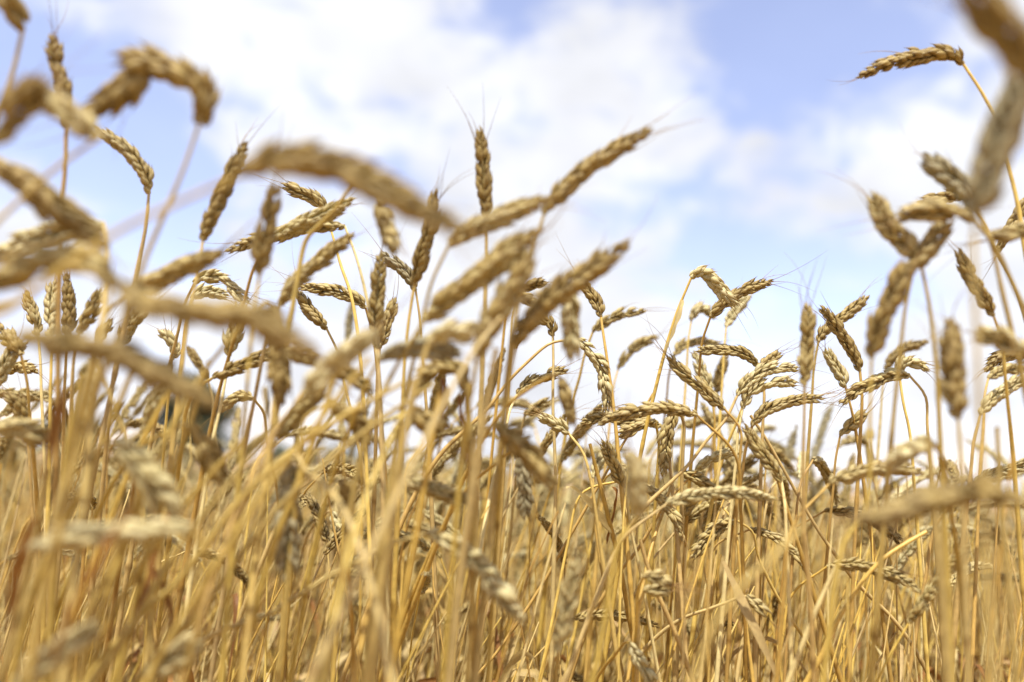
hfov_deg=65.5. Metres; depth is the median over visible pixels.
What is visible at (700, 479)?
wheat stalk
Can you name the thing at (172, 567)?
wheat stalk
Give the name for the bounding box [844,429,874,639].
wheat stalk
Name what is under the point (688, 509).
wheat stalk
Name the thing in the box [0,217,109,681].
wheat stalk
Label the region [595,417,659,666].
wheat stalk
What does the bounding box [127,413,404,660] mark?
wheat stalk
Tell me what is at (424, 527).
wheat stalk
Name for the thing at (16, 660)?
wheat stalk
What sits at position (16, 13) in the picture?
wheat stalk
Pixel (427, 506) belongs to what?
wheat stalk
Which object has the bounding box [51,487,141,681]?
wheat stalk
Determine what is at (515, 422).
wheat stalk
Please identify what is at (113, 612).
wheat stalk
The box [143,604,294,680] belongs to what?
wheat stalk
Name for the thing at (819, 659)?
wheat stalk
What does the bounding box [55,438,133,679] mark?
wheat stalk
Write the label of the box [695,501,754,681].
wheat stalk
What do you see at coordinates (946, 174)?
wheat stalk
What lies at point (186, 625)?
wheat stalk
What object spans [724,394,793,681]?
wheat stalk
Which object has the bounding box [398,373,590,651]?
wheat stalk
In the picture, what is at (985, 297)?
wheat stalk
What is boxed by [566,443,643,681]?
wheat stalk
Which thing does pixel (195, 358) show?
wheat stalk
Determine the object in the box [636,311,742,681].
wheat stalk
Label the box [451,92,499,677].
wheat stalk
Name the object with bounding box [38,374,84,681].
wheat stalk
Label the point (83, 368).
wheat stalk
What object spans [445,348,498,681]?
wheat stalk
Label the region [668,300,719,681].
wheat stalk
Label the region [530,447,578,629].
wheat stalk
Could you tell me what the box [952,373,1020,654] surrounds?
wheat stalk
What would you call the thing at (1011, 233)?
wheat stalk
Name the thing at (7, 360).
wheat stalk
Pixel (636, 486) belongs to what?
wheat stalk
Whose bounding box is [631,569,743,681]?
wheat stalk
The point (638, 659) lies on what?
wheat stalk
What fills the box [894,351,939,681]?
wheat stalk
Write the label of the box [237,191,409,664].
wheat stalk
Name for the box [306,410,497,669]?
wheat stalk
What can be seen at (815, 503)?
wheat stalk
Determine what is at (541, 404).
wheat stalk
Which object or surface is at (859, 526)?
wheat stalk
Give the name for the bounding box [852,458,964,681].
wheat stalk
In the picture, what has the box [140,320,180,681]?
wheat stalk
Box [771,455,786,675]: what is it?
wheat stalk
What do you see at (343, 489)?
wheat stalk
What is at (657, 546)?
wheat stalk
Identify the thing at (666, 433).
wheat stalk
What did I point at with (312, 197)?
wheat stalk
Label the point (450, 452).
wheat stalk
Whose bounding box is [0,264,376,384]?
wheat stalk
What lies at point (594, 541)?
wheat stalk
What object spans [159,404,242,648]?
wheat stalk
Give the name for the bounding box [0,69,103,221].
wheat stalk
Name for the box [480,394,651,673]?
wheat stalk
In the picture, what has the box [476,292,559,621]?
wheat stalk
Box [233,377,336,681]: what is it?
wheat stalk
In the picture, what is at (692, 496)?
wheat stalk
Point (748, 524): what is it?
wheat stalk
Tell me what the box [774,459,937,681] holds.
wheat stalk
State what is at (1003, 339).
wheat stalk
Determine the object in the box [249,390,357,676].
wheat stalk
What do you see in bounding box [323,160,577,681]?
wheat stalk
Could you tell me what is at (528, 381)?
wheat stalk
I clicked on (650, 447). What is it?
wheat stalk
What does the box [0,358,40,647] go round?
wheat stalk
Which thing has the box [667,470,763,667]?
wheat stalk
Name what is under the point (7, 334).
wheat stalk
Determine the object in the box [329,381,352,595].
wheat stalk
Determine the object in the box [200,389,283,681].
wheat stalk
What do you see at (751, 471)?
wheat stalk
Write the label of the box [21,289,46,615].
wheat stalk
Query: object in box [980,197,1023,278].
wheat stalk
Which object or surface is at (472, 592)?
wheat stalk
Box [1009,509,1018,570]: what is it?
wheat stalk
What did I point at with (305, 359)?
wheat stalk
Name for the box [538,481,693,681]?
wheat stalk
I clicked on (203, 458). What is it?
wheat stalk
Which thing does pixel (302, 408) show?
wheat stalk
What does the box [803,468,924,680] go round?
wheat stalk
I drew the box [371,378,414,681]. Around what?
wheat stalk
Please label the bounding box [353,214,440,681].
wheat stalk
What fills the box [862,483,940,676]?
wheat stalk
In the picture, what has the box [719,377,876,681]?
wheat stalk
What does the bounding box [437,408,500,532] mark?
wheat stalk
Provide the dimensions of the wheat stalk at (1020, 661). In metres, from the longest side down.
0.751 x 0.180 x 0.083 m
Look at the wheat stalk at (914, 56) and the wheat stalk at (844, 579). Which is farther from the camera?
the wheat stalk at (844, 579)
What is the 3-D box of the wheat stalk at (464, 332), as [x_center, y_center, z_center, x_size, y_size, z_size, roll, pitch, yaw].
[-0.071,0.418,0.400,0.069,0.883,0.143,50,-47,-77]
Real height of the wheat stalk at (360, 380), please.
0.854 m
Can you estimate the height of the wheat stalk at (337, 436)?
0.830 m
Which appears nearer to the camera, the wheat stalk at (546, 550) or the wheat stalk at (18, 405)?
the wheat stalk at (18, 405)
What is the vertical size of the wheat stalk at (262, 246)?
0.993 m
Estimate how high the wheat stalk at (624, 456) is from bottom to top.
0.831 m
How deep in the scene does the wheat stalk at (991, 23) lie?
0.28 m
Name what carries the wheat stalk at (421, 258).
on the ground
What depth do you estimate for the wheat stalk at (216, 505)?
1.00 m
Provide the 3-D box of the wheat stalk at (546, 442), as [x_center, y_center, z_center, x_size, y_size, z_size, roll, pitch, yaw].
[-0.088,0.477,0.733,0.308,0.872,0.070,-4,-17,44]
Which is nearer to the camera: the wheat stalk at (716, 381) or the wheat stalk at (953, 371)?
the wheat stalk at (953, 371)
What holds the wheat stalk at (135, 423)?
on the ground
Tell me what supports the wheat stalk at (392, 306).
on the ground
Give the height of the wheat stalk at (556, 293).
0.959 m
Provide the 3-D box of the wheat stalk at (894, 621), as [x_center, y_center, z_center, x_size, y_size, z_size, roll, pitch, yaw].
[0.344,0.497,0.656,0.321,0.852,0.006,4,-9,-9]
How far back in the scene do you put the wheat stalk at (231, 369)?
0.60 m
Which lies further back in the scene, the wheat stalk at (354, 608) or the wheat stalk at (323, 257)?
the wheat stalk at (354, 608)
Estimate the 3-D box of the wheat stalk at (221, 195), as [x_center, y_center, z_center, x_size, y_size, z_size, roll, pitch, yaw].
[-0.236,0.345,0.501,0.103,1.041,0.034,-5,-12,41]
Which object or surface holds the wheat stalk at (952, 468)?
on the ground
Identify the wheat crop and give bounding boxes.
[0,348,1023,681]
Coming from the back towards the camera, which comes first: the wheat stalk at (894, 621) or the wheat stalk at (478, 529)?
the wheat stalk at (478, 529)
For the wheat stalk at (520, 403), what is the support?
on the ground
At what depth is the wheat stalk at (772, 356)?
0.70 m
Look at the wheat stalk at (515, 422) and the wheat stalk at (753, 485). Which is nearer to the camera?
the wheat stalk at (753, 485)
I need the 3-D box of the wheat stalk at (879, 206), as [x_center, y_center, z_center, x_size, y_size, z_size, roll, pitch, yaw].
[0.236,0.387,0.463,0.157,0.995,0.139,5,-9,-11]
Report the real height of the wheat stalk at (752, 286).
0.992 m
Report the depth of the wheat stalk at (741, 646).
0.73 m
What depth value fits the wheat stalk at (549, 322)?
0.68 m
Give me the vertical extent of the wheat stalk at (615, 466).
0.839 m
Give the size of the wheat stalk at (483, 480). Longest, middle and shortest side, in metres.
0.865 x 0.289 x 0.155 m
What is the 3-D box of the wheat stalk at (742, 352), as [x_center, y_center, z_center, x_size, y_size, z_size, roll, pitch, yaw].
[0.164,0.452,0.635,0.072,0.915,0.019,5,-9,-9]
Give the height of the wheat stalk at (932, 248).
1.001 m
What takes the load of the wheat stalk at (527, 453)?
on the ground
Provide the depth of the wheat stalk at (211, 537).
0.44 m
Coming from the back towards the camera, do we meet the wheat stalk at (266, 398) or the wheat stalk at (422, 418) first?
the wheat stalk at (266, 398)
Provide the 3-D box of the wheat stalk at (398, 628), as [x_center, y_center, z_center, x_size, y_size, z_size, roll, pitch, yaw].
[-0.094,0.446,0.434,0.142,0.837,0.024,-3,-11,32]
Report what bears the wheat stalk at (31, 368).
on the ground
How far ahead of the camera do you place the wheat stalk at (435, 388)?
0.87 m
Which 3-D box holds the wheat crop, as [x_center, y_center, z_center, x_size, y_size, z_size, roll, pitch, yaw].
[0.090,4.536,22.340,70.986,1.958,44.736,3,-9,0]
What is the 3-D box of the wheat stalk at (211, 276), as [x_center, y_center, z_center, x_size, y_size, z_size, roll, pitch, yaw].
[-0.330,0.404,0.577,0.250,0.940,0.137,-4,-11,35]
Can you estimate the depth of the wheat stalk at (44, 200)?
0.39 m
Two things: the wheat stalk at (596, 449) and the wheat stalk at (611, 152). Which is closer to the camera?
the wheat stalk at (611, 152)
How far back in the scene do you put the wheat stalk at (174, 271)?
0.46 m
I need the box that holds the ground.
[8,447,1016,607]
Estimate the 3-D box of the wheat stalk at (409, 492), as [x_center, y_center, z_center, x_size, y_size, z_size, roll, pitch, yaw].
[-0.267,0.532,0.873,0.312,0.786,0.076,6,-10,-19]
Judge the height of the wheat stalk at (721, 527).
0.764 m
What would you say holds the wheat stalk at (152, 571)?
on the ground
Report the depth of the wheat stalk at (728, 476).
0.84 m
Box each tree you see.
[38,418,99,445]
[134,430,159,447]
[157,370,238,470]
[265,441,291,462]
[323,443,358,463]
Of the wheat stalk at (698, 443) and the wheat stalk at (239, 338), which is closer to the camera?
the wheat stalk at (239, 338)
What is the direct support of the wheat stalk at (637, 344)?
on the ground
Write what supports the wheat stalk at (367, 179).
on the ground
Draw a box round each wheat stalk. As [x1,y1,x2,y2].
[0,0,30,88]
[0,13,148,144]
[0,39,221,681]
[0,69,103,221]
[0,134,529,334]
[0,157,153,275]
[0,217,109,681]
[0,237,116,681]
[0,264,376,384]
[0,303,76,384]
[0,322,41,556]
[0,328,299,510]
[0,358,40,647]
[0,371,123,620]
[0,386,69,662]
[0,387,67,405]
[0,418,64,456]
[0,518,210,681]
[1,432,150,632]
[3,469,49,681]
[7,376,131,681]
[7,382,145,675]
[8,359,54,390]
[12,564,191,681]
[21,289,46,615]
[28,192,279,649]
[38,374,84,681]
[40,423,280,646]
[41,279,55,641]
[42,3,72,637]
[44,397,76,561]
[46,241,77,626]
[50,392,168,681]
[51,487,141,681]
[52,437,245,681]
[53,360,155,681]
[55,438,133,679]
[55,551,80,631]
[56,263,116,601]
[56,392,150,649]
[58,440,161,596]
[59,126,154,631]
[72,299,297,681]
[73,304,119,677]
[77,382,136,470]
[81,284,176,681]
[83,438,245,681]
[84,380,405,681]
[90,275,427,681]
[100,329,193,681]
[103,417,177,680]
[106,547,265,674]
[107,268,298,681]
[110,478,184,681]
[117,360,208,681]
[126,469,249,681]
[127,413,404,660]
[132,381,436,681]
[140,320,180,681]
[143,103,281,666]
[143,355,371,681]
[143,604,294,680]
[154,348,316,649]
[155,280,264,614]
[155,528,544,680]
[158,369,353,681]
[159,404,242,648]
[160,468,341,637]
[162,474,261,675]
[165,194,368,681]
[173,279,266,681]
[175,469,206,674]
[177,366,408,681]
[180,221,389,644]
[186,345,227,681]
[195,480,303,681]
[195,493,336,681]
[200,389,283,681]
[208,228,368,681]
[213,452,305,681]
[217,99,293,681]
[231,424,353,679]
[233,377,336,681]
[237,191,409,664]
[240,349,372,681]
[244,461,292,598]
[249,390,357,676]
[251,386,362,674]
[261,516,305,671]
[262,177,371,575]
[264,448,396,681]
[265,269,399,681]
[270,252,403,681]
[270,510,343,681]
[271,441,411,680]
[273,468,426,681]
[275,398,386,681]
[281,462,360,681]
[287,335,523,681]
[287,475,371,643]
[301,458,406,681]
[302,369,385,674]
[305,290,580,681]
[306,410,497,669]
[316,405,509,681]
[319,520,436,648]
[322,403,355,677]
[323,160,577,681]
[326,434,397,674]
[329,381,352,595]
[332,283,370,596]
[334,465,447,681]
[338,385,476,674]
[339,337,612,681]
[351,476,526,681]
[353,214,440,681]
[355,374,445,659]
[360,182,605,681]
[362,305,542,681]
[367,220,406,681]
[367,252,398,628]
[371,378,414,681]
[376,401,522,680]
[376,452,549,681]
[386,391,441,681]
[389,149,474,653]
[393,358,476,672]
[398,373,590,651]
[398,425,516,681]
[402,474,465,493]
[403,456,510,677]
[416,396,531,547]
[426,497,465,654]
[427,421,546,677]
[430,438,532,676]
[435,477,469,589]
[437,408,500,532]
[440,185,580,681]
[443,445,636,653]
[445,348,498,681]
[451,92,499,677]
[456,401,620,677]
[457,398,599,648]
[459,490,481,669]
[460,463,592,664]
[462,349,599,681]
[463,383,477,681]
[466,421,561,503]
[470,95,708,681]
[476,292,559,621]
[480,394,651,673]
[484,463,547,681]
[485,196,657,681]
[486,387,615,679]
[490,277,578,681]
[495,416,539,681]
[496,375,588,667]
[497,399,622,681]
[498,485,830,681]
[504,315,557,681]
[522,397,691,668]
[522,462,626,642]
[523,474,615,639]
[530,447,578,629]
[533,303,673,681]
[538,446,594,680]
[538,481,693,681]
[548,540,607,664]
[552,526,615,681]
[560,409,688,681]
[563,256,640,681]
[564,464,650,672]
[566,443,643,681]
[567,335,835,681]
[569,447,742,681]
[569,477,595,656]
[575,453,664,671]
[576,399,747,681]
[578,421,661,681]
[578,509,626,674]
[583,317,673,681]
[587,550,638,611]
[589,380,648,681]
[591,434,625,681]
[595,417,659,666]
[596,641,662,681]
[597,456,807,673]
[598,264,756,681]
[607,420,789,664]
[609,533,661,680]
[622,594,829,681]
[624,423,797,670]
[626,469,733,681]
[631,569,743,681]
[635,559,724,681]
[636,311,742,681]
[638,539,691,678]
[639,437,716,680]
[644,412,743,643]
[647,335,761,667]
[648,416,685,681]
[648,459,674,648]
[663,459,728,681]
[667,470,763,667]
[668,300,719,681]
[674,386,782,681]
[675,454,762,662]
[677,335,721,681]
[679,254,821,636]
[684,341,798,681]
[687,517,826,681]
[689,343,765,681]
[689,482,745,641]
[689,522,806,681]
[693,438,815,662]
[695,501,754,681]
[698,482,783,681]
[700,459,750,617]
[702,331,729,680]
[704,278,751,681]
[710,527,826,681]
[714,357,838,681]
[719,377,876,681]
[720,439,821,681]
[722,460,773,675]
[722,474,843,681]
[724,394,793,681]
[724,399,805,678]
[729,396,839,679]
[734,476,791,681]
[738,488,835,681]
[747,469,824,572]
[748,407,817,677]
[749,415,932,681]
[764,439,914,667]
[770,505,924,681]
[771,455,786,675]
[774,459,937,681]
[779,473,1023,588]
[781,556,936,651]
[783,456,848,681]
[785,565,835,681]
[792,258,824,681]
[794,277,877,681]
[800,524,1016,672]
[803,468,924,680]
[803,530,927,681]
[806,447,834,650]
[813,302,863,681]
[815,169,954,681]
[815,321,893,681]
[816,196,1023,311]
[816,364,891,681]
[820,227,954,681]
[820,367,943,681]
[824,434,878,673]
[830,43,1023,256]
[831,543,906,641]
[832,434,972,681]
[832,522,924,681]
[834,562,919,647]
[836,535,1014,665]
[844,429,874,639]
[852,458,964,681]
[854,462,910,664]
[856,536,884,672]
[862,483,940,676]
[863,331,940,681]
[868,196,1013,681]
[874,472,1023,681]
[876,528,1012,681]
[885,189,1023,320]
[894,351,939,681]
[895,562,909,667]
[900,124,1023,398]
[900,458,1023,681]
[912,278,977,681]
[918,221,1023,282]
[924,435,952,681]
[924,459,958,681]
[926,309,1023,364]
[929,222,1023,636]
[932,0,1023,77]
[933,516,979,679]
[943,443,979,674]
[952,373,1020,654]
[952,432,1023,483]
[965,0,1023,681]
[969,351,1023,383]
[970,362,1023,680]
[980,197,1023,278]
[994,426,1018,681]
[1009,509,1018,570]
[1018,638,1023,678]
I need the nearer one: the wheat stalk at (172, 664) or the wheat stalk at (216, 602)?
the wheat stalk at (172, 664)
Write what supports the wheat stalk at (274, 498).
on the ground
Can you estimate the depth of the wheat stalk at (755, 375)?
0.66 m
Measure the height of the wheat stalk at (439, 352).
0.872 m
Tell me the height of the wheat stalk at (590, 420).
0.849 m
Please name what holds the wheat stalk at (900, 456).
on the ground
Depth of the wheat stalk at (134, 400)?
0.92 m
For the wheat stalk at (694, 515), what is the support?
on the ground
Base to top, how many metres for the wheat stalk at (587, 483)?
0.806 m
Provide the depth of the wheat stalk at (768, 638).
0.72 m
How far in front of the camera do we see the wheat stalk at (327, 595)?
0.91 m
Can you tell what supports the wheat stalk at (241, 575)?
on the ground
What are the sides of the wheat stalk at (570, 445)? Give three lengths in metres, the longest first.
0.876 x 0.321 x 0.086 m
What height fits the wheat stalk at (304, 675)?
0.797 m
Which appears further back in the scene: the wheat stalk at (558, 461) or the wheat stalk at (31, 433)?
the wheat stalk at (558, 461)
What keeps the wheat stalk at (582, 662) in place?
on the ground
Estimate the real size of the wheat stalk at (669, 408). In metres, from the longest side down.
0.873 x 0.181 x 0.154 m
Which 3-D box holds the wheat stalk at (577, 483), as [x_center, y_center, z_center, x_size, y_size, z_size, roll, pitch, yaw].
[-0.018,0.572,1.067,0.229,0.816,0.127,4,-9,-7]
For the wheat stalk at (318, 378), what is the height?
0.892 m
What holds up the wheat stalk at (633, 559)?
on the ground
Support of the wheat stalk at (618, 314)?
on the ground
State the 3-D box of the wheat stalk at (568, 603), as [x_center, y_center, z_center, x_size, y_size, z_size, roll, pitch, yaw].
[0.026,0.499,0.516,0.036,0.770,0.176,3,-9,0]
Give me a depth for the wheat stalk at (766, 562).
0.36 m
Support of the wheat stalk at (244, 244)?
on the ground
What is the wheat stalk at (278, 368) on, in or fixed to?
on the ground
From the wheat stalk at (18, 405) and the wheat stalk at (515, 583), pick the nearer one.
the wheat stalk at (18, 405)
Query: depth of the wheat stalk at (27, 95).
0.34 m
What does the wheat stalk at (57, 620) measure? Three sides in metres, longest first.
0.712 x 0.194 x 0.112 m
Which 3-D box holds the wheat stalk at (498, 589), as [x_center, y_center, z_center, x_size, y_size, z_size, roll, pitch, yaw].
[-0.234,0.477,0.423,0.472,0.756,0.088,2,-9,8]
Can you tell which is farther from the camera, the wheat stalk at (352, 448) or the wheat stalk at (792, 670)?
the wheat stalk at (352, 448)
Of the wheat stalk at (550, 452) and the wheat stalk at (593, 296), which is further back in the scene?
the wheat stalk at (550, 452)
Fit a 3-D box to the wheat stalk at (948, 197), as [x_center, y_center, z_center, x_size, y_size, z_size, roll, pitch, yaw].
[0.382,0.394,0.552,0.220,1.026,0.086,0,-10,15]
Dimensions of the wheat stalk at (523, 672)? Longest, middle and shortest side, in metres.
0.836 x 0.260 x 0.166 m
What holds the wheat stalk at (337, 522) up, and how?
on the ground
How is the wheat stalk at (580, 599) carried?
on the ground
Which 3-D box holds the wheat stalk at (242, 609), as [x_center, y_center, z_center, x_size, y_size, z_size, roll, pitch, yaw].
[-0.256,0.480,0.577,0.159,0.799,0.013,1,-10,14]
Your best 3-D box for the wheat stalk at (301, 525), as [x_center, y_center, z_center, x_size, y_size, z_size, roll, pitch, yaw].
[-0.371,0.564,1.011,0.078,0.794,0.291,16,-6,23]
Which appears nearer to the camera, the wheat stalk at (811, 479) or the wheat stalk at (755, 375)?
the wheat stalk at (755, 375)
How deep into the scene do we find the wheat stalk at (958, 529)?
0.88 m
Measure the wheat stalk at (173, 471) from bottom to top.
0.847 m
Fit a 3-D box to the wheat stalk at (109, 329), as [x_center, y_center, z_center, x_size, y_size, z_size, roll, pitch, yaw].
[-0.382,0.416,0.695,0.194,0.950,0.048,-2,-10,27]
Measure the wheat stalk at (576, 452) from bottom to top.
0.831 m
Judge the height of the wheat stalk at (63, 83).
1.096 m
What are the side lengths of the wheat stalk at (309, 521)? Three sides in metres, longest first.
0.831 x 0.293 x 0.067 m
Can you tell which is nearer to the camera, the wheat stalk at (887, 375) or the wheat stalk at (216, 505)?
the wheat stalk at (887, 375)
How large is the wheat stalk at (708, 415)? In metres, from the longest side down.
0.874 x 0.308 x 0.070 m
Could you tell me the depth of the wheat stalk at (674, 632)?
0.62 m
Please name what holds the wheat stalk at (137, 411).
on the ground
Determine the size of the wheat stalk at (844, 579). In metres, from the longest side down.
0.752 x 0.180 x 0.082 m
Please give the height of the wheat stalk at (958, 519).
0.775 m
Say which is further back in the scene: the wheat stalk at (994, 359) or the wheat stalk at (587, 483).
the wheat stalk at (587, 483)
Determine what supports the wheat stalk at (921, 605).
on the ground
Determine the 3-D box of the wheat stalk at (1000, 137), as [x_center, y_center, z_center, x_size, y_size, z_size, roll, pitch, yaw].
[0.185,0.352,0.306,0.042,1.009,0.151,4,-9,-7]
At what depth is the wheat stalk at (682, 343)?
0.85 m
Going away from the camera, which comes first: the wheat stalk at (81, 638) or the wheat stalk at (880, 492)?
the wheat stalk at (81, 638)
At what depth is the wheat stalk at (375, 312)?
0.58 m
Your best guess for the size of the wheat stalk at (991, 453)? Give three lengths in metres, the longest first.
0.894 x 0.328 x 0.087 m
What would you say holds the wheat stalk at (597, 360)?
on the ground
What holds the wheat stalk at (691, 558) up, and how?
on the ground
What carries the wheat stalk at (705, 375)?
on the ground
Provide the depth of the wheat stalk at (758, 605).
0.62 m
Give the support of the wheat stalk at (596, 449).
on the ground
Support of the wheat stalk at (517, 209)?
on the ground
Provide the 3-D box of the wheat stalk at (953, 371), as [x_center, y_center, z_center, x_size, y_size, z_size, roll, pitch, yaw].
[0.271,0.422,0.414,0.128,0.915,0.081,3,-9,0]
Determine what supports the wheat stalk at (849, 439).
on the ground
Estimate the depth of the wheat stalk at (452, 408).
1.00 m
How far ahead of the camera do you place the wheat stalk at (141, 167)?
0.60 m
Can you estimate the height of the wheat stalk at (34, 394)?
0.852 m
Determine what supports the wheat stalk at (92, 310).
on the ground
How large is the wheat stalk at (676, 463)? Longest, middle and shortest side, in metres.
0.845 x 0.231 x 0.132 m
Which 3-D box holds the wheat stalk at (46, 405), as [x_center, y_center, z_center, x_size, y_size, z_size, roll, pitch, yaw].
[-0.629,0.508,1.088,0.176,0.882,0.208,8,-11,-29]
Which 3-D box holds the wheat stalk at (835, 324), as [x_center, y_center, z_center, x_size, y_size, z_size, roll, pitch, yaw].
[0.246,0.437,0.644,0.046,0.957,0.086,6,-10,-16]
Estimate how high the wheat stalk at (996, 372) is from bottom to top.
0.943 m
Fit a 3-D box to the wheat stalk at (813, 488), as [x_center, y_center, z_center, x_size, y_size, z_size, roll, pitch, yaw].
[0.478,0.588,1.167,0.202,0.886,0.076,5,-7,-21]
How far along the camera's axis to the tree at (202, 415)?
44.92 m
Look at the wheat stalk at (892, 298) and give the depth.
0.47 m
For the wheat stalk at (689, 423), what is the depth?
0.89 m
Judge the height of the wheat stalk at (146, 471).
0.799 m
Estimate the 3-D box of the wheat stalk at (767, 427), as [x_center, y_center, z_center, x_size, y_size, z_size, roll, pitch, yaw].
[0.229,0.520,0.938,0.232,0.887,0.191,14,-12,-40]
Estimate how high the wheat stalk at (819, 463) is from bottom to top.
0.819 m
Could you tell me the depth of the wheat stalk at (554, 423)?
0.65 m
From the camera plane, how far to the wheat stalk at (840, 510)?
0.73 m
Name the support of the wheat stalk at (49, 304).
on the ground
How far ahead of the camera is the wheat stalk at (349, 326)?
1.10 m
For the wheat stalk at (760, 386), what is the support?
on the ground
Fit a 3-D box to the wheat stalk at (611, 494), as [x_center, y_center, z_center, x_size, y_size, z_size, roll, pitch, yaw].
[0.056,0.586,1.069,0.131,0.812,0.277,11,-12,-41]
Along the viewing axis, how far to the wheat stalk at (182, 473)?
1.25 m
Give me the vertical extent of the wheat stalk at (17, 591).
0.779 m
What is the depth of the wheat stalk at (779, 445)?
1.08 m
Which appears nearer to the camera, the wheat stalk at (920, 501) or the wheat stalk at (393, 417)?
the wheat stalk at (920, 501)
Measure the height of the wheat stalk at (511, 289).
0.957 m
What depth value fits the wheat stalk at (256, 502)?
0.41 m
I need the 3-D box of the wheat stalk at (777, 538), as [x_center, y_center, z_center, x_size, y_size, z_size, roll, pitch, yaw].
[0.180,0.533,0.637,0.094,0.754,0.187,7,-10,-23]
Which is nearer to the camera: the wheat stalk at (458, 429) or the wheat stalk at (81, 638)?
the wheat stalk at (81, 638)
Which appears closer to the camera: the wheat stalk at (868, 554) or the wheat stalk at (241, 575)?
the wheat stalk at (241, 575)
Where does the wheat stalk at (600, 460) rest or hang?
on the ground
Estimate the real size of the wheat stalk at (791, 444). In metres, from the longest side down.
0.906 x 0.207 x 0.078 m
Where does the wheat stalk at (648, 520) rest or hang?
on the ground
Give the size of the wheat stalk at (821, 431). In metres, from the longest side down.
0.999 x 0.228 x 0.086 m
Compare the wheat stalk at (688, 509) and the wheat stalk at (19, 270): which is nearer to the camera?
the wheat stalk at (19, 270)
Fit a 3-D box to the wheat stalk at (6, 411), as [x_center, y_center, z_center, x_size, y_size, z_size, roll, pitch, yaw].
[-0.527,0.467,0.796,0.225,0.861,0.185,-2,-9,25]
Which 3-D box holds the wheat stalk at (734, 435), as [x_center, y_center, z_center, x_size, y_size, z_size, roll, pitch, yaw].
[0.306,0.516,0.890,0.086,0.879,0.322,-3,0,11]
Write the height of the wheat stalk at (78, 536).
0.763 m
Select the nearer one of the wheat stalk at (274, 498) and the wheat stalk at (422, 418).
the wheat stalk at (422, 418)
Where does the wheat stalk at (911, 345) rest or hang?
on the ground
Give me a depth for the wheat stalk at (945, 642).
0.43 m
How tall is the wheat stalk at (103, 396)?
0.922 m
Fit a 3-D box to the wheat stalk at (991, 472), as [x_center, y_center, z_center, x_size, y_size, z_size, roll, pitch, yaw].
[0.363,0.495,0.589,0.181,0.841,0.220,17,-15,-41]
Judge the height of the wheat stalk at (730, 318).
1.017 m
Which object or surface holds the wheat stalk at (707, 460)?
on the ground
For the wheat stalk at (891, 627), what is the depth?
0.96 m
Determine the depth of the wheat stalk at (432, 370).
0.50 m
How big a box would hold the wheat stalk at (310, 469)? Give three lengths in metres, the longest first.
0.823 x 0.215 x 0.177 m
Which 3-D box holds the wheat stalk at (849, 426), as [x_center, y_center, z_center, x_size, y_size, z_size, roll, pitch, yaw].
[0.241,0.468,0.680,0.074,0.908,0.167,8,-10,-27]
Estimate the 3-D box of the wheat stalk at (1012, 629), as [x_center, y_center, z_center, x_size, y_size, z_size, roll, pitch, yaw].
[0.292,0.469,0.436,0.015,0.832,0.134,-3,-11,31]
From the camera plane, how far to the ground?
92.65 m
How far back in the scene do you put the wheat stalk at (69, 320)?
0.63 m
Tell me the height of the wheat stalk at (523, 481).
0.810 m
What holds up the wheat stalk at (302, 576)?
on the ground
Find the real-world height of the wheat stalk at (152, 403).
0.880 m
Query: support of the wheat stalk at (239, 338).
on the ground
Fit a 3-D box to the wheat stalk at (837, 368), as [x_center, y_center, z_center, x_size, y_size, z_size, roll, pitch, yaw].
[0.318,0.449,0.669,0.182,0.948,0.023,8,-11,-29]
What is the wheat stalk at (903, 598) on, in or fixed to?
on the ground
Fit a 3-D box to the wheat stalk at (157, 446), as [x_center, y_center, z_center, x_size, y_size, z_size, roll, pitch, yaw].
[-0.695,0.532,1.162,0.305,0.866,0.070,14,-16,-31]
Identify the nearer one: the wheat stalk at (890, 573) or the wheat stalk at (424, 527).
the wheat stalk at (890, 573)
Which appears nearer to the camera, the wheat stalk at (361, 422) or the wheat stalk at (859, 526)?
the wheat stalk at (361, 422)
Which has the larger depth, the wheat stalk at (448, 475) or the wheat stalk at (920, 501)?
the wheat stalk at (448, 475)
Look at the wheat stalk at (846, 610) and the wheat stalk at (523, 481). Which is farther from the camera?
the wheat stalk at (846, 610)
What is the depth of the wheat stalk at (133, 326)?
0.63 m
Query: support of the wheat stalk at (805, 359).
on the ground
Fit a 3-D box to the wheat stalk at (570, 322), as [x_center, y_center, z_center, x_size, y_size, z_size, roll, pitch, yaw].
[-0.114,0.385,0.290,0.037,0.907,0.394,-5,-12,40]
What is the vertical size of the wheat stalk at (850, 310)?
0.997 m
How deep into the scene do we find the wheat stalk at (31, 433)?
0.48 m
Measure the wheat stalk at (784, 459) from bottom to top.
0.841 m
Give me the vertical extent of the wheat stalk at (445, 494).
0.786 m
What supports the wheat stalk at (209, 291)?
on the ground
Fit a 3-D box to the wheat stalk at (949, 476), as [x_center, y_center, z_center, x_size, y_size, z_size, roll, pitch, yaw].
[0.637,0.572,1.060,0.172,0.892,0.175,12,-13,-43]
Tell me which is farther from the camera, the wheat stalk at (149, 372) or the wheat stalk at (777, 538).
the wheat stalk at (777, 538)
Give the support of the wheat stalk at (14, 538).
on the ground
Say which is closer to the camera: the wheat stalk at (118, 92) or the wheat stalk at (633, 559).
the wheat stalk at (118, 92)
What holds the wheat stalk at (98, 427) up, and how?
on the ground
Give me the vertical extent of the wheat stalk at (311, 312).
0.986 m
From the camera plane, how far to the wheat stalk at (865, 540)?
0.93 m
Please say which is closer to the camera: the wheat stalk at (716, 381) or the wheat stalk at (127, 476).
the wheat stalk at (127, 476)
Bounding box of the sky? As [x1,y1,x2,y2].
[0,0,1023,492]

